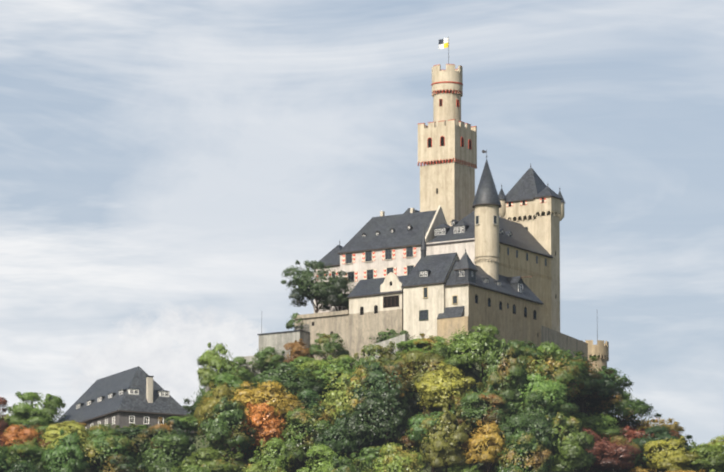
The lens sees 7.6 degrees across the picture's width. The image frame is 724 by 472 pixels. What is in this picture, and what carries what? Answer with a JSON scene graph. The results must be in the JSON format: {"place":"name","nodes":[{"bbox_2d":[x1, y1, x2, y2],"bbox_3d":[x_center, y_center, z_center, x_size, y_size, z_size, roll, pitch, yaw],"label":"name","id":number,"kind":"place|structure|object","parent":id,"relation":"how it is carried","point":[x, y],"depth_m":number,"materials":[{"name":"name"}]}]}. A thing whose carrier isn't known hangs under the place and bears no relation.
{"place":"outdoors","nodes":[
{"label":"outdoors","id":0,"kind":"place"},
{"bbox_2d":[20,363,650,471],"bbox_3d":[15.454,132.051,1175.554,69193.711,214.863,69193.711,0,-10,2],"label":"ground","id":1,"kind":"structure","parent":0,"point":[459,469],"depth_m":1182.86,"materials":[{"name":"soil"}]},
{"bbox_2d":[0,396,8,432],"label":"tree","id":2,"kind":"object","parent":1,"relation":"on","point":[3,424],"depth_m":1218.20,"materials":[{"name":"red plant"}]},
{"bbox_2d":[0,446,19,471],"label":"tree","id":3,"kind":"object","parent":1,"relation":"on","point":[3,455],"depth_m":1160.21,"materials":[{"name":"green plant"}]},
{"bbox_2d":[0,425,19,447],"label":"tree","id":4,"kind":"object","parent":1,"relation":"on","point":[2,442],"depth_m":1179.11,"materials":[{"name":"green plant"}]},
{"bbox_2d":[0,412,26,429],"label":"tree","id":5,"kind":"object","parent":1,"relation":"on","point":[6,417],"depth_m":1227.82,"materials":[{"name":"green plant"}]},
{"bbox_2d":[4,423,42,431],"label":"tree","id":6,"kind":"object","parent":1,"relation":"on","point":[30,426],"depth_m":1194.16,"materials":[{"name":"green plant"}]},
{"bbox_2d":[0,437,48,471],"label":"tree","id":7,"kind":"object","parent":1,"relation":"on","point":[31,449],"depth_m":1169.97,"materials":[{"name":"green plant"}]},
{"bbox_2d":[0,460,53,471],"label":"tree","id":8,"kind":"object","parent":1,"relation":"on","point":[22,466],"depth_m":1160.08,"materials":[{"name":"green plant"}]},
{"bbox_2d":[0,424,54,459],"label":"tree","id":9,"kind":"object","parent":1,"relation":"on","point":[15,432],"depth_m":1179.74,"materials":[{"name":"orange plant"}]},
{"bbox_2d":[6,391,66,427],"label":"tree","id":10,"kind":"object","parent":1,"relation":"on","point":[46,414],"depth_m":1220.77,"materials":[{"name":"green plant"}]},
{"bbox_2d":[30,424,72,442],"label":"tree","id":11,"kind":"object","parent":1,"relation":"on","point":[42,429],"depth_m":1185.63,"materials":[{"name":"green plant"}]},
{"bbox_2d":[40,428,92,471],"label":"tree","id":12,"kind":"object","parent":1,"relation":"on","point":[63,451],"depth_m":1167.30,"materials":[{"name":"green plant"}]},
{"bbox_2d":[39,423,93,463],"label":"tree","id":13,"kind":"object","parent":1,"relation":"on","point":[53,435],"depth_m":1179.46,"materials":[{"name":"yellow plant"}]},
{"bbox_2d":[49,420,88,436],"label":"tree","id":14,"kind":"object","parent":1,"relation":"on","point":[63,424],"depth_m":1195.00,"materials":[{"name":"yellow plant"}]},
{"bbox_2d":[83,423,124,455],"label":"tree","id":15,"kind":"object","parent":1,"relation":"on","point":[103,427],"depth_m":1183.44,"materials":[{"name":"green plant"}]},
{"bbox_2d":[80,428,141,471],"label":"tree","id":16,"kind":"object","parent":1,"relation":"on","point":[100,444],"depth_m":1170.92,"materials":[{"name":"green plant"}]},
{"bbox_2d":[97,454,152,471],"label":"tree","id":17,"kind":"object","parent":1,"relation":"on","point":[124,465],"depth_m":1164.18,"materials":[{"name":"green plant"}]},
{"bbox_2d":[57,366,195,432],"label":"house","id":18,"kind":"structure","parent":1,"relation":"on","point":[137,395],"depth_m":1203.99,"materials":[{"name":"grey"}]},
{"bbox_2d":[110,426,157,454],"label":"tree","id":19,"kind":"object","parent":1,"relation":"on","point":[137,440],"depth_m":1175.68,"materials":[{"name":"green plant"}]},
{"bbox_2d":[123,423,148,438],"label":"tree","id":20,"kind":"object","parent":1,"relation":"on","point":[142,426],"depth_m":1188.06,"materials":[{"name":"green plant"}]},
{"bbox_2d":[136,430,201,471],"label":"tree","id":21,"kind":"object","parent":1,"relation":"on","point":[174,441],"depth_m":1163.15,"materials":[{"name":"green plant"}]},
{"bbox_2d":[140,417,198,465],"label":"tree","id":22,"kind":"object","parent":1,"relation":"on","point":[157,427],"depth_m":1173.44,"materials":[{"name":"green plant"}]},
{"bbox_2d":[164,414,200,434],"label":"tree","id":23,"kind":"object","parent":1,"relation":"on","point":[187,419],"depth_m":1192.69,"materials":[{"name":"green plant"}]},
{"bbox_2d":[182,401,200,416],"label":"tree","id":24,"kind":"object","parent":1,"relation":"on","point":[190,409],"depth_m":1228.16,"materials":[{"name":"green plant"}]},
{"bbox_2d":[170,465,215,471],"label":"tree","id":25,"kind":"object","parent":1,"relation":"on","point":[193,468],"depth_m":1152.34,"materials":[{"name":"green plant"}]},
{"bbox_2d":[184,385,204,406],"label":"tree","id":26,"kind":"object","parent":1,"relation":"on","point":[199,398],"depth_m":1233.80,"materials":[{"name":"green plant"}]},
{"bbox_2d":[203,384,220,398],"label":"tree","id":27,"kind":"object","parent":1,"relation":"on","point":[206,396],"depth_m":1210.87,"materials":[{"name":"green plant"}]},
{"bbox_2d":[178,447,254,471],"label":"tree","id":28,"kind":"object","parent":1,"relation":"on","point":[213,460],"depth_m":1160.95,"materials":[{"name":"green plant"}]},
{"bbox_2d":[196,342,237,387],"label":"tree","id":29,"kind":"object","parent":1,"relation":"on","point":[211,359],"depth_m":1219.07,"materials":[{"name":"green plant"}]},
{"bbox_2d":[193,381,240,457],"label":"tree","id":30,"kind":"object","parent":1,"relation":"on","point":[203,409],"depth_m":1181.36,"materials":[{"name":"green plant"}]},
{"bbox_2d":[189,395,260,462],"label":"tree","id":31,"kind":"object","parent":1,"relation":"on","point":[218,429],"depth_m":1169.04,"materials":[{"name":"green plant"}]},
{"bbox_2d":[206,370,249,407],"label":"tree","id":32,"kind":"object","parent":1,"relation":"on","point":[230,380],"depth_m":1193.49,"materials":[{"name":"green plant"}]},
{"bbox_2d":[213,356,256,385],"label":"tree","id":33,"kind":"object","parent":1,"relation":"on","point":[244,373],"depth_m":1217.84,"materials":[{"name":"green plant"}]},
{"bbox_2d":[202,381,307,422],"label":"tree","id":34,"kind":"object","parent":1,"relation":"on","point":[259,395],"depth_m":1183.52,"materials":[{"name":"orange plant"}]},
{"bbox_2d":[249,381,260,387],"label":"tree","id":35,"kind":"object","parent":1,"relation":"on","point":[254,384],"depth_m":1213.37,"materials":[{"name":"green plant"}]},
{"bbox_2d":[229,401,287,461],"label":"tree","id":36,"kind":"object","parent":1,"relation":"on","point":[267,426],"depth_m":1175.01,"materials":[{"name":"orange plant"}]},
{"bbox_2d":[242,462,286,471],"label":"tree","id":37,"kind":"object","parent":1,"relation":"on","point":[253,467],"depth_m":1157.67,"materials":[{"name":"green plant"}]},
{"bbox_2d":[247,346,284,371],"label":"tree","id":38,"kind":"object","parent":1,"relation":"on","point":[270,354],"depth_m":1216.50,"materials":[{"name":"green plant"}]},
{"bbox_2d":[248,437,303,471],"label":"tree","id":39,"kind":"object","parent":1,"relation":"on","point":[271,451],"depth_m":1164.47,"materials":[{"name":"green plant"}]},
{"bbox_2d":[251,361,330,409],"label":"tree","id":40,"kind":"object","parent":1,"relation":"on","point":[276,375],"depth_m":1191.48,"materials":[{"name":"green plant"}]},
{"bbox_2d":[283,339,313,368],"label":"tree","id":41,"kind":"object","parent":1,"relation":"on","point":[297,349],"depth_m":1212.86,"materials":[{"name":"orange plant"}]},
{"bbox_2d":[276,404,333,468],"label":"tree","id":42,"kind":"object","parent":1,"relation":"on","point":[301,419],"depth_m":1170.91,"materials":[{"name":"green plant"}]},
{"bbox_2d":[280,388,333,429],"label":"tree","id":43,"kind":"object","parent":1,"relation":"on","point":[312,400],"depth_m":1183.25,"materials":[{"name":"green plant"}]},
{"bbox_2d":[287,356,326,373],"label":"tree","id":44,"kind":"object","parent":1,"relation":"on","point":[299,360],"depth_m":1206.17,"materials":[{"name":"green plant"}]},
{"bbox_2d":[286,358,357,402],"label":"tree","id":45,"kind":"object","parent":1,"relation":"on","point":[311,364],"depth_m":1197.05,"materials":[{"name":"green plant"}]},
{"bbox_2d":[300,360,349,390],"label":"tree","id":46,"kind":"object","parent":1,"relation":"on","point":[313,370],"depth_m":1196.21,"materials":[{"name":"green plant"}]},
{"bbox_2d":[308,333,349,362],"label":"tree","id":47,"kind":"object","parent":1,"relation":"on","point":[330,349],"depth_m":1210.24,"materials":[{"name":"green plant"}]},
{"bbox_2d":[296,444,371,471],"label":"tree","id":48,"kind":"object","parent":1,"relation":"on","point":[321,451],"depth_m":1152.71,"materials":[{"name":"green plant"}]},
{"bbox_2d":[313,355,367,391],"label":"tree","id":49,"kind":"object","parent":1,"relation":"on","point":[344,359],"depth_m":1193.56,"materials":[{"name":"green plant"}]},
{"bbox_2d":[329,454,363,471],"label":"tree","id":50,"kind":"object","parent":1,"relation":"on","point":[342,464],"depth_m":1143.46,"materials":[{"name":"green plant"}]},
{"bbox_2d":[308,410,385,464],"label":"tree","id":51,"kind":"object","parent":1,"relation":"on","point":[335,433],"depth_m":1165.21,"materials":[{"name":"green plant"}]},
{"bbox_2d":[315,364,394,428],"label":"tree","id":52,"kind":"object","parent":1,"relation":"on","point":[340,399],"depth_m":1175.13,"materials":[{"name":"yellow plant"}]},
{"bbox_2d":[344,341,398,388],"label":"tree","id":53,"kind":"object","parent":1,"relation":"on","point":[384,354],"depth_m":1187.04,"materials":[{"name":"green plant"}]},
{"bbox_2d":[350,444,406,471],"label":"tree","id":54,"kind":"object","parent":1,"relation":"on","point":[371,456],"depth_m":1152.00,"materials":[{"name":"green plant"}]},
{"bbox_2d":[342,389,415,452],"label":"tree","id":55,"kind":"object","parent":1,"relation":"on","point":[374,405],"depth_m":1161.17,"materials":[{"name":"green plant"}]},
{"bbox_2d":[348,361,421,444],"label":"tree","id":56,"kind":"object","parent":1,"relation":"on","point":[378,375],"depth_m":1171.22,"materials":[{"name":"green plant"}]},
{"bbox_2d":[362,443,428,471],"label":"tree","id":57,"kind":"object","parent":1,"relation":"on","point":[394,459],"depth_m":1142.28,"materials":[{"name":"green plant"}]},
{"bbox_2d":[388,345,423,396],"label":"tree","id":58,"kind":"object","parent":1,"relation":"on","point":[398,351],"depth_m":1189.36,"materials":[{"name":"green plant"}]},
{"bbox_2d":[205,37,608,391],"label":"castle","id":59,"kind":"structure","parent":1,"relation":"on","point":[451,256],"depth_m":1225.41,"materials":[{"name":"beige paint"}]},
{"bbox_2d":[285,312,303,328],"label":"bush","id":60,"kind":"object","parent":59,"relation":"on","point":[289,324],"depth_m":1222.99,"materials":[{"name":"green plant"}]},
{"bbox_2d":[281,260,351,312],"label":"tree","id":61,"kind":"object","parent":59,"relation":"on","point":[306,284],"depth_m":1224.63,"materials":[{"name":"green plant"}]},
{"bbox_2d":[312,277,354,310],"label":"tree","id":62,"kind":"object","parent":59,"relation":"on","point":[345,300],"depth_m":1225.85,"materials":[{"name":"green plant"}]},
{"bbox_2d":[369,331,388,342],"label":"bush","id":63,"kind":"object","parent":59,"relation":"on","point":[382,333],"depth_m":1203.77,"materials":[{"name":"green plant"}]},
{"bbox_2d":[378,328,397,340],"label":"bush","id":64,"kind":"object","parent":59,"relation":"on","point":[391,332],"depth_m":1202.99,"materials":[{"name":"green plant"}]},
{"bbox_2d":[396,330,412,340],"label":"bush","id":65,"kind":"object","parent":59,"relation":"on","point":[403,332],"depth_m":1201.19,"materials":[{"name":"green plant"}]},
{"bbox_2d":[392,346,452,414],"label":"tree","id":66,"kind":"object","parent":1,"relation":"on","point":[426,362],"depth_m":1176.20,"materials":[{"name":"green plant"}]},
{"bbox_2d":[397,411,457,471],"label":"tree","id":67,"kind":"object","parent":1,"relation":"on","point":[414,438],"depth_m":1156.62,"materials":[{"name":"green plant"}]},
{"bbox_2d":[394,333,464,368],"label":"tree","id":68,"kind":"object","parent":1,"relation":"on","point":[430,342],"depth_m":1187.09,"materials":[{"name":"green plant"}]},
{"bbox_2d":[418,407,471,471],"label":"tree","id":69,"kind":"object","parent":1,"relation":"on","point":[448,452],"depth_m":1150.12,"materials":[{"name":"green plant"}]},
{"bbox_2d":[415,361,484,416],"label":"tree","id":70,"kind":"object","parent":1,"relation":"on","point":[438,386],"depth_m":1166.88,"materials":[{"name":"yellow plant"}]},
{"bbox_2d":[443,465,481,471],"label":"tree","id":71,"kind":"object","parent":1,"relation":"on","point":[474,468],"depth_m":1138.90,"materials":[{"name":"green plant"}]},
{"bbox_2d":[431,324,510,392],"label":"tree","id":72,"kind":"object","parent":1,"relation":"on","point":[480,343],"depth_m":1177.46,"materials":[{"name":"green plant"}]},
{"bbox_2d":[450,385,519,453],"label":"tree","id":73,"kind":"object","parent":1,"relation":"on","point":[473,415],"depth_m":1161.13,"materials":[{"name":"green plant"}]},
{"bbox_2d":[460,420,512,471],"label":"tree","id":74,"kind":"object","parent":1,"relation":"on","point":[479,442],"depth_m":1150.51,"materials":[{"name":"yellow plant"}]},
{"bbox_2d":[478,339,529,402],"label":"tree","id":75,"kind":"object","parent":1,"relation":"on","point":[498,378],"depth_m":1171.21,"materials":[{"name":"green plant"}]},
{"bbox_2d":[502,342,543,373],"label":"tree","id":76,"kind":"object","parent":1,"relation":"on","point":[527,351],"depth_m":1188.61,"materials":[{"name":"green plant"}]},
{"bbox_2d":[494,427,554,471],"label":"tree","id":77,"kind":"object","parent":1,"relation":"on","point":[536,459],"depth_m":1144.06,"materials":[{"name":"green plant"}]},
{"bbox_2d":[496,409,559,469],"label":"tree","id":78,"kind":"object","parent":1,"relation":"on","point":[541,425],"depth_m":1152.46,"materials":[{"name":"green plant"}]},
{"bbox_2d":[506,339,549,368],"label":"tree","id":79,"kind":"object","parent":1,"relation":"on","point":[528,345],"depth_m":1190.73,"materials":[{"name":"green plant"}]},
{"bbox_2d":[508,390,557,439],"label":"tree","id":80,"kind":"object","parent":1,"relation":"on","point":[530,404],"depth_m":1162.88,"materials":[{"name":"green plant"}]},
{"bbox_2d":[507,373,579,418],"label":"tree","id":81,"kind":"object","parent":1,"relation":"on","point":[551,390],"depth_m":1170.77,"materials":[{"name":"green plant"}]},
{"bbox_2d":[520,341,584,399],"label":"tree","id":82,"kind":"object","parent":1,"relation":"on","point":[563,373],"depth_m":1181.64,"materials":[{"name":"green plant"}]},
{"bbox_2d":[512,359,600,400],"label":"tree","id":83,"kind":"object","parent":1,"relation":"on","point":[588,384],"depth_m":1191.25,"materials":[{"name":"green plant"}]},
{"bbox_2d":[554,350,572,398],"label":"tree","id":84,"kind":"object","parent":1,"relation":"on","point":[565,353],"depth_m":1204.96,"materials":[{"name":"green plant"}]},
{"bbox_2d":[540,412,596,471],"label":"tree","id":85,"kind":"object","parent":1,"relation":"on","point":[574,444],"depth_m":1154.21,"materials":[{"name":"green plant"}]},
{"bbox_2d":[545,350,602,382],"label":"tree","id":86,"kind":"object","parent":1,"relation":"on","point":[583,362],"depth_m":1202.30,"materials":[{"name":"green plant"}]},
{"bbox_2d":[570,364,624,415],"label":"tree","id":87,"kind":"object","parent":1,"relation":"on","point":[599,392],"depth_m":1212.58,"materials":[{"name":"green plant"}]},
{"bbox_2d":[570,412,625,440],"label":"tree","id":88,"kind":"object","parent":1,"relation":"on","point":[600,427],"depth_m":1191.95,"materials":[{"name":"green plant"}]},
{"bbox_2d":[584,369,620,415],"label":"tree","id":89,"kind":"object","parent":1,"relation":"on","point":[612,388],"depth_m":1221.52,"materials":[{"name":"green plant"}]},
{"bbox_2d":[571,427,641,471],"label":"tree","id":90,"kind":"object","parent":1,"relation":"on","point":[615,456],"depth_m":1175.22,"materials":[{"name":"red plant"}]},
{"bbox_2d":[594,366,633,413],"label":"tree","id":91,"kind":"object","parent":1,"relation":"on","point":[625,380],"depth_m":1230.53,"materials":[{"name":"green plant"}]},
{"bbox_2d":[592,435,648,471],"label":"tree","id":92,"kind":"object","parent":1,"relation":"on","point":[637,463],"depth_m":1188.07,"materials":[{"name":"green plant"}]},
{"bbox_2d":[586,391,661,428],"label":"tree","id":93,"kind":"object","parent":1,"relation":"on","point":[621,408],"depth_m":1221.34,"materials":[{"name":"green plant"}]},
{"bbox_2d":[612,425,650,469],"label":"tree","id":94,"kind":"object","parent":1,"relation":"on","point":[634,434],"depth_m":1199.14,"materials":[{"name":"red plant"}]},
{"bbox_2d":[629,467,660,471],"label":"tree","id":95,"kind":"object","parent":1,"relation":"on","point":[640,469],"depth_m":1177.43,"materials":[{"name":"orange plant"}]},
{"bbox_2d":[630,427,680,471],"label":"tree","id":96,"kind":"object","parent":1,"relation":"on","point":[642,429],"depth_m":1225.84,"materials":[{"name":"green plant"}]},
{"bbox_2d":[630,417,684,436],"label":"tree","id":97,"kind":"object","parent":1,"relation":"on","point":[674,426],"depth_m":1237.68,"materials":[{"name":"brown plant"}]},
{"bbox_2d":[631,424,698,459],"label":"tree","id":98,"kind":"object","parent":1,"relation":"on","point":[661,433],"depth_m":1195.28,"materials":[{"name":"green plant"}]},
{"bbox_2d":[642,436,701,471],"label":"tree","id":99,"kind":"object","parent":1,"relation":"on","point":[673,460],"depth_m":1187.38,"materials":[{"name":"yellow plant"}]},
{"bbox_2d":[665,469,705,471],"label":"tree","id":100,"kind":"object","parent":1,"relation":"on","point":[686,471],"depth_m":1173.67,"materials":[{"name":"green plant"}]},
{"bbox_2d":[684,442,723,471],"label":"tree","id":101,"kind":"object","parent":1,"relation":"on","point":[703,450],"depth_m":1189.53,"materials":[{"name":"green plant"}]},
{"bbox_2d":[690,435,723,471],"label":"tree","id":102,"kind":"object","parent":1,"relation":"on","point":[717,443],"depth_m":1200.76,"materials":[{"name":"green plant"}]},
{"bbox_2d":[0,0,723,447],"label":"sky","id":103,"kind":"structure","parent":0,"point":[164,164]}
]}

